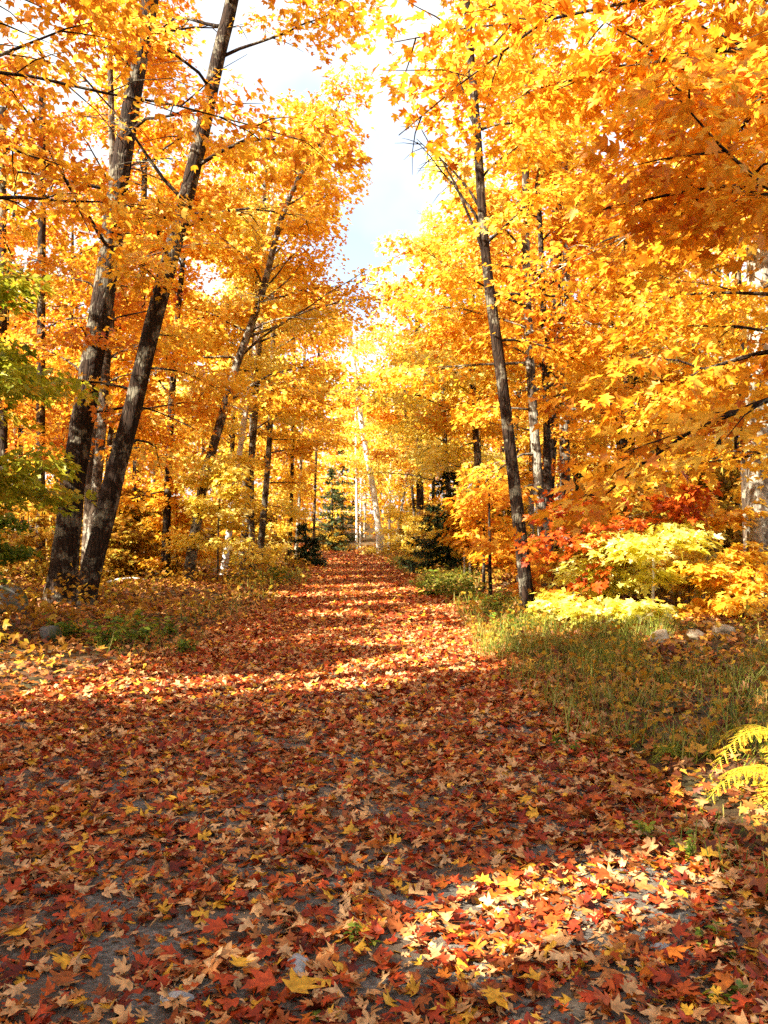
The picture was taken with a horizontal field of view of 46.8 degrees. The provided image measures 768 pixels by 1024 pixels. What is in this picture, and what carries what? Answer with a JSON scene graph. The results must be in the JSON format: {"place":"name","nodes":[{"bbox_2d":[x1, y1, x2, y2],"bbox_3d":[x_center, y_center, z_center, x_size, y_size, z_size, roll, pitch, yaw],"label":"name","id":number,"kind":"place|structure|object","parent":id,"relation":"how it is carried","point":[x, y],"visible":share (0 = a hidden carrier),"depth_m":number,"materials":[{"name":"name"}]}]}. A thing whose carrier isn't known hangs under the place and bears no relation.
{"place":"outdoors","nodes":[
{"label":"outdoors","id":0,"kind":"place"},
{"bbox_2d":[0,542,767,1023],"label":"path","id":1,"kind":"structure","parent":0,"point":[104,958],"depth_m":3.77,"materials":[{"name":"plant"}]},
{"bbox_2d":[241,968,275,992],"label":"maple leaf","id":2,"kind":"object","parent":1,"relation":"on","point":[262,981],"visible":1,"depth_m":3.01,"materials":[{"name":"red plant"}]},
{"bbox_2d":[282,967,324,993],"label":"maple leaf","id":3,"kind":"object","parent":1,"relation":"on","point":[296,983],"visible":1,"depth_m":2.98,"materials":[{"name":"yellow plant"}]},
{"bbox_2d":[0,678,751,1023],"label":"gravel stones","id":4,"kind":"object","parent":1,"relation":"on","point":[40,934],"visible":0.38,"depth_m":3.85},
{"bbox_2d":[0,543,767,1023],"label":"fallen leaves","id":5,"kind":"object","parent":1,"relation":"on","point":[360,591],"depth_m":4.56,"materials":[{"name":"plant"}]},
{"bbox_2d":[0,514,767,918],"bbox_3d":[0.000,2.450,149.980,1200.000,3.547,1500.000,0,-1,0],"label":"ground","id":6,"kind":"structure","parent":0,"point":[684,780],"depth_m":8.85,"materials":[{"name":"plant"}]},
{"bbox_2d":[0,585,28,614],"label":"boulder","id":7,"kind":"object","parent":6,"relation":"on","point":[11,590],"visible":0.48,"depth_m":14.10,"materials":[{"name":"stone"}]},
{"bbox_2d":[0,493,44,584],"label":"bush","id":8,"kind":"object","parent":6,"relation":"on","point":[12,554],"visible":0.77,"depth_m":17.88,"materials":[{"name":"green plant"}]},
{"bbox_2d":[0,67,71,340],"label":"maple tree","id":9,"kind":"object","parent":6,"relation":"on","point":[11,315],"visible":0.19,"depth_m":27.10,"materials":[{"name":"orange plant"}]},
{"bbox_2d":[0,497,81,581],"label":"sapling","id":10,"kind":"object","parent":6,"relation":"on","point":[29,539],"visible":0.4,"depth_m":22.58,"materials":[{"name":"yellow plant"}]},
{"bbox_2d":[8,311,77,532],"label":"maple tree","id":11,"kind":"object","parent":6,"relation":"on","point":[26,330],"visible":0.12,"depth_m":41.21,"materials":[{"name":"orange plant"}]},
{"bbox_2d":[6,154,81,520],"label":"maple tree","id":12,"kind":"object","parent":6,"relation":"on","point":[48,214],"visible":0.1,"depth_m":37.99,"materials":[{"name":"orange plant"}]},
{"bbox_2d":[0,44,97,539],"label":"maple tree","id":13,"kind":"object","parent":6,"relation":"on","point":[4,429],"visible":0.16,"depth_m":26.08,"materials":[{"name":"orange plant"}]},
{"bbox_2d":[0,259,102,517],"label":"green maple","id":14,"kind":"object","parent":6,"relation":"on","point":[18,371],"visible":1,"depth_m":12.50,"materials":[{"name":"green plant"}]},
{"bbox_2d":[0,42,154,576],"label":"maple tree","id":15,"kind":"object","parent":6,"relation":"on","point":[39,412],"visible":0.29,"depth_m":24.94,"materials":[{"name":"orange plant"}]},
{"bbox_2d":[8,197,147,515],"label":"maple tree","id":16,"kind":"object","parent":6,"relation":"on","point":[52,238],"visible":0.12,"depth_m":29.34,"materials":[{"name":"orange plant"}]},
{"bbox_2d":[46,488,156,577],"bbox_3d":[-8.288,0.587,26.081,3.120,2.902,3.264,0,-1,0],"label":"bush","id":17,"kind":"object","parent":6,"relation":"on","point":[139,513],"visible":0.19,"depth_m":25.73,"materials":[{"name":"yellow plant"}]},
{"bbox_2d":[79,616,135,650],"bbox_3d":[-3.451,1.513,11.163,0.656,0.424,0.599,1,-1,-38],"label":"weed","id":18,"kind":"object","parent":6,"relation":"on","point":[97,630],"visible":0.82,"depth_m":11.11,"materials":[{"name":"green plant"}]},
{"bbox_2d":[45,245,186,498],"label":"maple tree","id":19,"kind":"object","parent":6,"relation":"on","point":[151,392],"visible":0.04,"depth_m":41.31,"materials":[{"name":"orange plant"}]},
{"bbox_2d":[14,157,218,469],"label":"maple tree","id":20,"kind":"object","parent":6,"relation":"on","point":[150,179],"visible":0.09,"depth_m":29.03,"materials":[{"name":"orange plant"}]},
{"bbox_2d":[79,516,160,573],"bbox_3d":[-7.549,1.103,25.291,2.610,2.246,2.787,0,-1,22],"label":"bush","id":21,"kind":"object","parent":6,"relation":"on","point":[133,538],"visible":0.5,"depth_m":24.93,"materials":[{"name":"yellow plant"}]},
{"bbox_2d":[0,0,241,567],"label":"maple tree","id":22,"kind":"object","parent":6,"relation":"on","point":[50,265],"visible":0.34,"depth_m":22.06,"materials":[{"name":"orange plant"}]},
{"bbox_2d":[111,609,158,642],"bbox_3d":[-3.344,1.546,11.841,0.681,0.447,0.821,0,-1,0],"label":"weed","id":23,"kind":"object","parent":6,"relation":"on","point":[144,631],"visible":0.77,"depth_m":11.85,"materials":[{"name":"green plant"}]},
{"bbox_2d":[57,0,224,553],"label":"maple tree","id":24,"kind":"object","parent":6,"relation":"on","point":[98,464],"visible":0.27,"depth_m":22.27,"materials":[{"name":"orange plant"}]},
{"bbox_2d":[44,68,243,575],"bbox_3d":[-7.319,-5.638,26.731,6.506,15.358,5.761,0,-1,0],"label":"maple tree","id":25,"kind":"object","parent":6,"relation":"on","point":[135,481],"visible":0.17,"depth_m":26.66,"materials":[{"name":"orange plant"}]},
{"bbox_2d":[0,0,302,606],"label":"maple tree","id":26,"kind":"object","parent":6,"relation":"on","point":[78,434],"visible":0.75,"depth_m":17.05,"materials":[{"name":"orange plant"}]},
{"bbox_2d":[133,485,183,573],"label":"sapling","id":27,"kind":"object","parent":6,"relation":"on","point":[156,545],"visible":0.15,"depth_m":27.23,"materials":[{"name":"yellow plant"}]},
{"bbox_2d":[58,116,289,578],"bbox_3d":[-6.132,-4.379,25.111,5.422,12.580,6.992,1,-1,-33],"label":"maple tree","id":28,"kind":"object","parent":6,"relation":"on","point":[237,307],"visible":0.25,"depth_m":24.55,"materials":[{"name":"orange plant"}]},
{"bbox_2d":[134,469,219,576],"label":"sapling","id":29,"kind":"object","parent":6,"relation":"on","point":[181,519],"visible":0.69,"depth_m":24.81,"materials":[{"name":"yellow plant"}]},
{"bbox_2d":[120,277,237,514],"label":"maple tree","id":30,"kind":"object","parent":6,"relation":"on","point":[186,427],"visible":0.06,"depth_m":46.47,"materials":[{"name":"orange plant"}]},
{"bbox_2d":[0,0,372,286],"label":"maple tree","id":31,"kind":"object","parent":6,"relation":"on","point":[87,7],"visible":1,"depth_m":12.35,"materials":[{"name":"orange plant"}]},
{"bbox_2d":[0,0,408,607],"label":"maple tree","id":32,"kind":"object","parent":6,"relation":"on","point":[154,332],"visible":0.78,"depth_m":16.24,"materials":[{"name":"orange plant"}]},
{"bbox_2d":[159,449,284,579],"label":"sapling","id":33,"kind":"object","parent":6,"relation":"on","point":[228,473],"visible":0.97,"depth_m":23.29,"materials":[{"name":"yellow plant"}]},
{"bbox_2d":[151,225,312,555],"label":"maple tree","id":34,"kind":"object","parent":6,"relation":"on","point":[232,445],"visible":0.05,"depth_m":34.05,"materials":[{"name":"yellow plant"}]},
{"bbox_2d":[114,114,360,574],"bbox_3d":[-4.460,-4.856,26.672,6.872,13.629,7.101,0,-1,-20],"label":"birch tree","id":35,"kind":"object","parent":6,"relation":"on","point":[241,431],"visible":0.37,"depth_m":26.53,"materials":[{"name":"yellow plant"}]},
{"bbox_2d":[202,508,291,563],"bbox_3d":[-5.295,1.054,34.712,3.376,2.682,3.395,0,-1,0],"label":"bush","id":36,"kind":"object","parent":6,"relation":"on","point":[278,539],"visible":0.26,"depth_m":34.33,"materials":[{"name":"yellow plant"}]},
{"bbox_2d":[189,291,313,546],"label":"maple tree","id":37,"kind":"object","parent":6,"relation":"on","point":[262,443],"visible":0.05,"depth_m":38.42,"materials":[{"name":"orange plant"}]},
{"bbox_2d":[188,173,340,571],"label":"maple tree","id":38,"kind":"object","parent":6,"relation":"on","point":[269,365],"visible":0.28,"depth_m":28.50,"materials":[{"name":"yellow plant"}]},
{"bbox_2d":[158,134,378,572],"bbox_3d":[-3.490,-4.960,28.006,6.767,13.930,7.253,0,-1,0],"label":"maple tree","id":39,"kind":"object","parent":6,"relation":"on","point":[254,434],"visible":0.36,"depth_m":27.91,"materials":[{"name":"orange plant"}]},
{"bbox_2d":[129,61,421,580],"bbox_3d":[-2.804,-4.905,24.529,7.824,13.807,5.799,0,-1,0],"label":"maple tree","id":40,"kind":"object","parent":6,"relation":"on","point":[296,229],"visible":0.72,"depth_m":24.24,"materials":[{"name":"orange plant"}]},
{"bbox_2d":[239,480,311,554],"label":"sapling","id":41,"kind":"object","parent":6,"relation":"on","point":[279,527],"visible":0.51,"depth_m":39.35,"materials":[{"name":"yellow plant"}]},
{"bbox_2d":[218,294,354,558],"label":"maple tree","id":42,"kind":"object","parent":6,"relation":"on","point":[281,469],"visible":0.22,"depth_m":40.14,"materials":[{"name":"yellow plant"}]},
{"bbox_2d":[208,151,373,569],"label":"maple tree","id":43,"kind":"object","parent":6,"relation":"on","point":[302,450],"visible":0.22,"depth_m":33.24,"materials":[{"name":"orange plant"}]},
{"bbox_2d":[281,520,329,565],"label":"spruce tree","id":44,"kind":"object","parent":6,"relation":"on","point":[312,552],"visible":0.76,"depth_m":35.87,"materials":[{"name":"plant"}]},
{"bbox_2d":[257,277,363,557],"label":"maple tree","id":45,"kind":"object","parent":6,"relation":"on","point":[335,439],"visible":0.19,"depth_m":42.12,"materials":[{"name":"orange plant"}]},
{"bbox_2d":[259,331,381,544],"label":"maple tree","id":46,"kind":"object","parent":6,"relation":"on","point":[323,361],"visible":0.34,"depth_m":49.86,"materials":[{"name":"yellow plant"}]},
{"bbox_2d":[311,467,352,550],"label":"spruce tree","id":47,"kind":"object","parent":6,"relation":"on","point":[331,473],"visible":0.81,"depth_m":57.79,"materials":[{"name":"plant"}]},
{"bbox_2d":[322,447,366,543],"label":"spruce tree","id":48,"kind":"object","parent":6,"relation":"on","point":[351,538],"visible":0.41,"depth_m":67.92,"materials":[{"name":"plant"}]},
{"bbox_2d":[306,368,400,549],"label":"birch tree","id":49,"kind":"object","parent":6,"relation":"on","point":[355,450],"visible":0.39,"depth_m":57.99,"materials":[{"name":"yellow plant"}]},
{"bbox_2d":[319,402,396,546],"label":"birch tree","id":50,"kind":"object","parent":6,"relation":"on","point":[342,487],"visible":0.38,"depth_m":59.98,"materials":[{"name":"yellow plant"}]},
{"bbox_2d":[325,324,411,552],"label":"birch tree","id":51,"kind":"object","parent":6,"relation":"on","point":[363,349],"visible":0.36,"depth_m":51.88,"materials":[{"name":"yellow plant"}]},
{"bbox_2d":[8,358,741,542],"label":"forest","id":52,"kind":"object","parent":6,"relation":"on","point":[324,471],"visible":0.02,"depth_m":79.59,"materials":[{"name":"plant"}]},
{"bbox_2d":[341,365,416,549],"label":"birch tree","id":53,"kind":"object","parent":6,"relation":"on","point":[356,423],"visible":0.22,"depth_m":55.77,"materials":[{"name":"yellow plant"}]},
{"bbox_2d":[0,543,767,907],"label":"forest floor leaves","id":54,"kind":"object","parent":6,"relation":"on","point":[674,775],"visible":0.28,"depth_m":10.03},
{"bbox_2d":[0,535,767,793],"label":"undergrowth","id":55,"kind":"object","parent":6,"relation":"on","point":[45,604],"visible":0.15,"depth_m":12.60,"materials":[{"name":"green plant"}]},
{"bbox_2d":[359,503,416,554],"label":"bush","id":56,"kind":"object","parent":6,"relation":"on","point":[393,512],"visible":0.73,"depth_m":50.37,"materials":[{"name":"yellow plant"}]},
{"bbox_2d":[341,318,462,537],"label":"maple tree","id":57,"kind":"object","parent":6,"relation":"on","point":[365,430],"visible":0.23,"depth_m":47.96,"materials":[{"name":"yellow plant"}]},
{"bbox_2d":[357,294,461,537],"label":"maple tree","id":58,"kind":"object","parent":6,"relation":"on","point":[419,490],"visible":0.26,"depth_m":45.86,"materials":[{"name":"yellow plant"}]},
{"bbox_2d":[397,514,426,552],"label":"bush","id":59,"kind":"object","parent":6,"relation":"on","point":[412,518],"visible":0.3,"depth_m":41.94,"materials":[{"name":"yellow plant"}]},
{"bbox_2d":[359,371,465,542],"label":"maple tree","id":60,"kind":"object","parent":6,"relation":"on","point":[402,495],"visible":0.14,"depth_m":53.98,"materials":[{"name":"yellow plant"}]},
{"bbox_2d":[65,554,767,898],"bbox_3d":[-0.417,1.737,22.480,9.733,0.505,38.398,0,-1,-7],"label":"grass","id":61,"kind":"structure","parent":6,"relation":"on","point":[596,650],"depth_m":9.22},
{"bbox_2d":[350,230,492,554],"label":"maple tree","id":62,"kind":"object","parent":6,"relation":"on","point":[406,430],"visible":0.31,"depth_m":36.03,"materials":[{"name":"yellow plant"}]},
{"bbox_2d":[408,565,460,595],"bbox_3d":[1.159,1.595,20.506,1.270,0.744,1.402,0,-1,0],"label":"bush","id":63,"kind":"object","parent":6,"relation":"on","point":[427,582],"visible":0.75,"depth_m":20.40,"materials":[{"name":"green plant"}]},
{"bbox_2d":[399,469,496,574],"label":"spruce tree","id":64,"kind":"object","parent":6,"relation":"on","point":[433,543],"visible":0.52,"depth_m":29.85,"materials":[{"name":"plant"}]},
{"bbox_2d":[343,147,554,571],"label":"maple tree","id":65,"kind":"object","parent":6,"relation":"on","point":[456,451],"visible":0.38,"depth_m":28.85,"materials":[{"name":"yellow plant"}]},
{"bbox_2d":[435,574,487,597],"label":"weed","id":66,"kind":"object","parent":6,"relation":"on","point":[470,589],"visible":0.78,"depth_m":19.50,"materials":[{"name":"green plant"}]},
{"bbox_2d":[436,502,487,573],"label":"sapling","id":67,"kind":"object","parent":6,"relation":"on","point":[449,542],"visible":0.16,"depth_m":28.09,"materials":[{"name":"plant"}]},
{"bbox_2d":[442,509,496,573],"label":"sapling","id":68,"kind":"object","parent":6,"relation":"on","point":[459,545],"visible":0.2,"depth_m":28.03,"materials":[{"name":"plant"}]},
{"bbox_2d":[331,0,622,588],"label":"maple tree","id":69,"kind":"object","parent":6,"relation":"on","point":[452,276],"visible":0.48,"depth_m":21.29,"materials":[{"name":"orange plant"}]},
{"bbox_2d":[412,279,542,515],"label":"maple tree","id":70,"kind":"object","parent":6,"relation":"on","point":[450,443],"visible":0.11,"depth_m":39.10,"materials":[{"name":"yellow plant"}]},
{"bbox_2d":[442,492,532,591],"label":"sapling","id":71,"kind":"object","parent":6,"relation":"on","point":[483,525],"visible":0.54,"depth_m":20.47,"materials":[{"name":"plant"}]},
{"bbox_2d":[452,481,540,597],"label":"sapling","id":72,"kind":"object","parent":6,"relation":"on","point":[496,494],"visible":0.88,"depth_m":18.38,"materials":[{"name":"plant"}]},
{"bbox_2d":[467,531,540,581],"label":"sapling","id":73,"kind":"object","parent":6,"relation":"on","point":[495,560],"visible":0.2,"depth_m":23.05,"materials":[{"name":"orange plant"}]},
{"bbox_2d":[361,0,659,611],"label":"maple tree","id":74,"kind":"object","parent":6,"relation":"on","point":[525,583],"visible":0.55,"depth_m":16.28,"materials":[{"name":"orange plant"}]},
{"bbox_2d":[416,263,604,562],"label":"maple tree","id":75,"kind":"object","parent":6,"relation":"on","point":[517,431],"visible":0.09,"depth_m":31.70,"materials":[{"name":"orange plant"}]},
{"bbox_2d":[417,173,625,537],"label":"maple tree","id":76,"kind":"object","parent":6,"relation":"on","point":[531,509],"visible":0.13,"depth_m":29.95,"materials":[{"name":"orange plant"}]},
{"bbox_2d":[412,52,656,549],"bbox_3d":[4.500,-5.857,26.803,7.257,15.592,6.275,0,-1,0],"label":"maple tree","id":77,"kind":"object","parent":6,"relation":"on","point":[554,434],"visible":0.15,"depth_m":26.89,"materials":[{"name":"orange plant"}]},
{"bbox_2d":[312,0,767,547],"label":"maple tree","id":78,"kind":"object","parent":6,"relation":"on","point":[705,155],"visible":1,"depth_m":8.26,"materials":[{"name":"orange plant"}]},
{"bbox_2d":[507,551,576,603],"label":"sapling","id":79,"kind":"object","parent":6,"relation":"on","point":[544,568],"visible":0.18,"depth_m":17.62,"materials":[{"name":"orange plant"}]},
{"bbox_2d":[398,8,702,552],"bbox_3d":[4.452,-6.072,24.323,7.989,15.874,5.558,1,-1,-38],"label":"maple tree","id":80,"kind":"object","parent":6,"relation":"on","point":[550,412],"visible":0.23,"depth_m":23.86,"materials":[{"name":"orange plant"}]},
{"bbox_2d":[525,588,593,624],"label":"sapling","id":81,"kind":"object","parent":6,"relation":"on","point":[554,602],"visible":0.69,"depth_m":13.34,"materials":[{"name":"yellow plant"}]},
{"bbox_2d":[532,558,610,618],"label":"sapling","id":82,"kind":"object","parent":6,"relation":"on","point":[568,577],"visible":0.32,"depth_m":14.79,"materials":[{"name":"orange plant"}]},
{"bbox_2d":[460,61,721,551],"bbox_3d":[5.410,-5.860,26.559,6.811,15.476,6.990,0,-1,-22],"label":"maple tree","id":83,"kind":"object","parent":6,"relation":"on","point":[563,460],"visible":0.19,"depth_m":25.83,"materials":[{"name":"orange plant"}]},
{"bbox_2d":[557,600,638,627],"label":"sapling","id":84,"kind":"object","parent":6,"relation":"on","point":[582,607],"visible":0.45,"depth_m":12.65,"materials":[{"name":"yellow plant"}]},
{"bbox_2d":[572,570,644,610],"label":"sapling","id":85,"kind":"object","parent":6,"relation":"on","point":[612,592],"visible":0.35,"depth_m":14.30,"materials":[{"name":"plant"}]},
{"bbox_2d":[461,0,767,612],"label":"maple tree","id":86,"kind":"object","parent":6,"relation":"on","point":[758,533],"visible":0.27,"depth_m":15.26,"materials":[{"name":"orange plant"}]},
{"bbox_2d":[539,471,697,604],"bbox_3d":[4.447,0.524,17.317,3.197,2.842,3.056,0,-1,-20],"label":"bush","id":87,"kind":"object","parent":6,"relation":"on","point":[659,594],"visible":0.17,"depth_m":16.72,"materials":[{"name":"orange plant"}]},
{"bbox_2d":[510,480,732,613],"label":"red maple","id":88,"kind":"object","parent":6,"relation":"on","point":[680,505],"visible":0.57,"depth_m":14.12,"materials":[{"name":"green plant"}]},
{"bbox_2d":[571,530,690,609],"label":"sapling","id":89,"kind":"object","parent":6,"relation":"on","point":[663,575],"visible":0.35,"depth_m":14.01,"materials":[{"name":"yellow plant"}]},
{"bbox_2d":[540,243,721,475],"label":"maple tree","id":90,"kind":"object","parent":6,"relation":"on","point":[667,377],"visible":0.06,"depth_m":32.72,"materials":[{"name":"orange plant"}]},
{"bbox_2d":[579,595,686,624],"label":"sapling","id":91,"kind":"object","parent":6,"relation":"on","point":[643,607],"visible":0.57,"depth_m":12.67,"materials":[{"name":"yellow plant"}]},
{"bbox_2d":[546,178,722,517],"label":"maple tree","id":92,"kind":"object","parent":6,"relation":"on","point":[642,353],"visible":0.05,"depth_m":30.18,"materials":[{"name":"orange plant"}]},
{"bbox_2d":[537,138,735,525],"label":"maple tree","id":93,"kind":"object","parent":6,"relation":"on","point":[623,443],"visible":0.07,"depth_m":29.96,"materials":[{"name":"orange plant"}]},
{"bbox_2d":[580,518,723,603],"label":"sapling","id":94,"kind":"object","parent":6,"relation":"on","point":[643,549],"visible":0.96,"depth_m":13.45,"materials":[{"name":"plant"}]},
{"bbox_2d":[568,1,767,509],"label":"maple tree","id":95,"kind":"object","parent":6,"relation":"on","point":[718,321],"visible":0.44,"depth_m":12.81,"materials":[{"name":"orange plant"}]},
{"bbox_2d":[606,4,746,560],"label":"maple tree","id":96,"kind":"object","parent":6,"relation":"on","point":[740,493],"visible":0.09,"depth_m":22.96,"materials":[{"name":"orange plant"}]},
{"bbox_2d":[626,247,745,477],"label":"maple tree","id":97,"kind":"object","parent":6,"relation":"on","point":[720,424],"visible":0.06,"depth_m":29.97,"materials":[{"name":"orange plant"}]},
{"bbox_2d":[633,459,742,564],"bbox_3d":[9.634,0.392,25.989,4.082,4.008,3.862,-1,-1,35],"label":"bush","id":98,"kind":"object","parent":6,"relation":"on","point":[727,485],"visible":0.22,"depth_m":25.54,"materials":[{"name":"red plant"}]},
{"bbox_2d":[633,531,753,602],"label":"sapling","id":99,"kind":"object","parent":6,"relation":"on","point":[691,558],"visible":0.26,"depth_m":14.96,"materials":[{"name":"plant"}]},
{"bbox_2d":[643,485,767,601],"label":"sapling","id":100,"kind":"object","parent":6,"relation":"on","point":[733,519],"visible":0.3,"depth_m":14.69,"materials":[{"name":"orange plant"}]},
{"bbox_2d":[671,541,767,619],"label":"sapling","id":101,"kind":"object","parent":6,"relation":"on","point":[735,553],"visible":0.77,"depth_m":13.58,"materials":[{"name":"yellow plant"}]},
{"bbox_2d":[694,563,767,620],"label":"sapling","id":102,"kind":"object","parent":6,"relation":"on","point":[733,604],"visible":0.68,"depth_m":13.26,"materials":[{"name":"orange plant"}]},
{"bbox_2d":[705,764,767,810],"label":"fern","id":103,"kind":"object","parent":6,"relation":"on","point":[760,769],"visible":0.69,"depth_m":5.09,"materials":[{"name":"yellow plant"}]},
{"bbox_2d":[706,722,767,794],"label":"fern","id":104,"kind":"object","parent":6,"relation":"on","point":[761,730],"visible":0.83,"depth_m":5.52,"materials":[{"name":"yellow plant"}]},
{"bbox_2d":[0,0,767,520],"label":"sky","id":105,"kind":"structure","parent":0,"point":[394,202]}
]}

